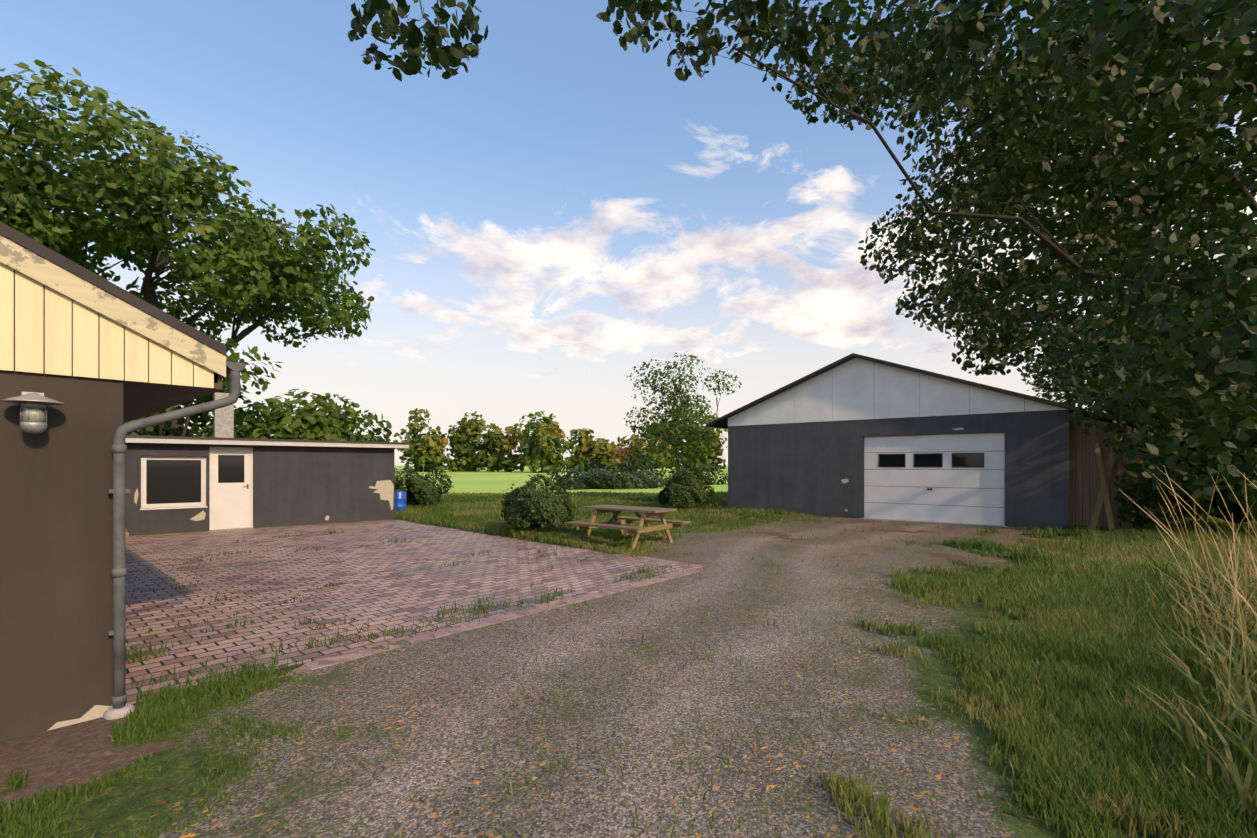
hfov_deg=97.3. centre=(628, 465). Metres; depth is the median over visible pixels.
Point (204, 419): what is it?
hedge wood
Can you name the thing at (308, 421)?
tree leaves
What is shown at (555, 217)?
sky
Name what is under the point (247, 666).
paving weeds
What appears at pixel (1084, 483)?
garage lean to
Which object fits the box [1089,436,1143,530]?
leaning planks
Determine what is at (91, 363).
house
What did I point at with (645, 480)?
dark shrub
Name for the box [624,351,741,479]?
sapling wood
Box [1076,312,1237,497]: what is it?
undergrowth
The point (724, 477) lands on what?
dark shrub
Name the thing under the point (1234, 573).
dry grass stems
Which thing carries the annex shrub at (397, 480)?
on the ground at (382, 784)
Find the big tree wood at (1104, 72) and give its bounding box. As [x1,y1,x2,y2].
[596,0,1256,508]
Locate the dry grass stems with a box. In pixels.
[1119,465,1256,717]
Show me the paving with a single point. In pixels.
(404, 584)
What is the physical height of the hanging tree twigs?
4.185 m
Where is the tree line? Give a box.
[146,407,727,472]
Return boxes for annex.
[125,392,409,535]
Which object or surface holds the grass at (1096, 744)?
on the ground at (382, 784)
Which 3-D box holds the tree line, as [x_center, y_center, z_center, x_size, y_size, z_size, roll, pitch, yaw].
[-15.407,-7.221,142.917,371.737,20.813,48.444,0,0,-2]
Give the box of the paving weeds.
[126,528,688,694]
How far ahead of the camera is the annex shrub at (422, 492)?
20.30 m
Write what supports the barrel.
on the ground at (382, 784)
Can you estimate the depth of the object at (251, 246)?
23.67 m
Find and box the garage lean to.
[1069,411,1166,529]
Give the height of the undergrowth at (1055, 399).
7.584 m
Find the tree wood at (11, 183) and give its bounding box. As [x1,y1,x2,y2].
[0,104,45,209]
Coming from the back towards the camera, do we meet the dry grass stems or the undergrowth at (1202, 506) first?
the undergrowth at (1202, 506)
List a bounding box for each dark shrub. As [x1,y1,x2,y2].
[542,461,637,489]
[587,455,675,488]
[663,461,727,484]
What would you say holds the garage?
on the ground at (382, 784)
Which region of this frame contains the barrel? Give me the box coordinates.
[394,491,406,510]
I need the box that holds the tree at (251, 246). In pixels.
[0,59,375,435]
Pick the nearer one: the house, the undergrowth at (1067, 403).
the house
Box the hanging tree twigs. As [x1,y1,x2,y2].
[348,0,487,81]
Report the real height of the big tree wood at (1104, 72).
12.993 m
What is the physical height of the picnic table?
0.755 m
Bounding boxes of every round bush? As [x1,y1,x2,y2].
[494,473,578,527]
[654,463,719,508]
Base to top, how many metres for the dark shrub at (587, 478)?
2.365 m
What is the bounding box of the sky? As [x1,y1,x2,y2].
[0,0,1256,465]
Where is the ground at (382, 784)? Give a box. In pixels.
[0,466,1252,837]
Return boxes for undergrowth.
[1021,364,1138,435]
[1036,369,1163,437]
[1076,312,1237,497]
[1104,327,1256,528]
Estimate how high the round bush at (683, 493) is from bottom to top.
1.715 m
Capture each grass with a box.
[0,490,1256,837]
[1123,549,1256,819]
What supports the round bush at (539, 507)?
on the ground at (382, 784)
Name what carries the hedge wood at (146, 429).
on the ground at (382, 784)
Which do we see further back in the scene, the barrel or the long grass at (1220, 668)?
the barrel
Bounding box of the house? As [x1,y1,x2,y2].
[0,222,245,741]
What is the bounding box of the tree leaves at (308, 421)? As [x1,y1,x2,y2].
[212,389,391,441]
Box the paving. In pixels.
[126,519,703,703]
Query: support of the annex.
on the ground at (382, 784)
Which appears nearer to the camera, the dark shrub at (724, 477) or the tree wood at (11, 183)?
the tree wood at (11, 183)
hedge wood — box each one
[123,410,169,435]
[135,338,282,437]
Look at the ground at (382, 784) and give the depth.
3.40 m
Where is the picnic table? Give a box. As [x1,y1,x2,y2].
[564,505,690,549]
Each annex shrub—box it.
[394,461,453,505]
[394,465,408,490]
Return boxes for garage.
[706,353,1084,529]

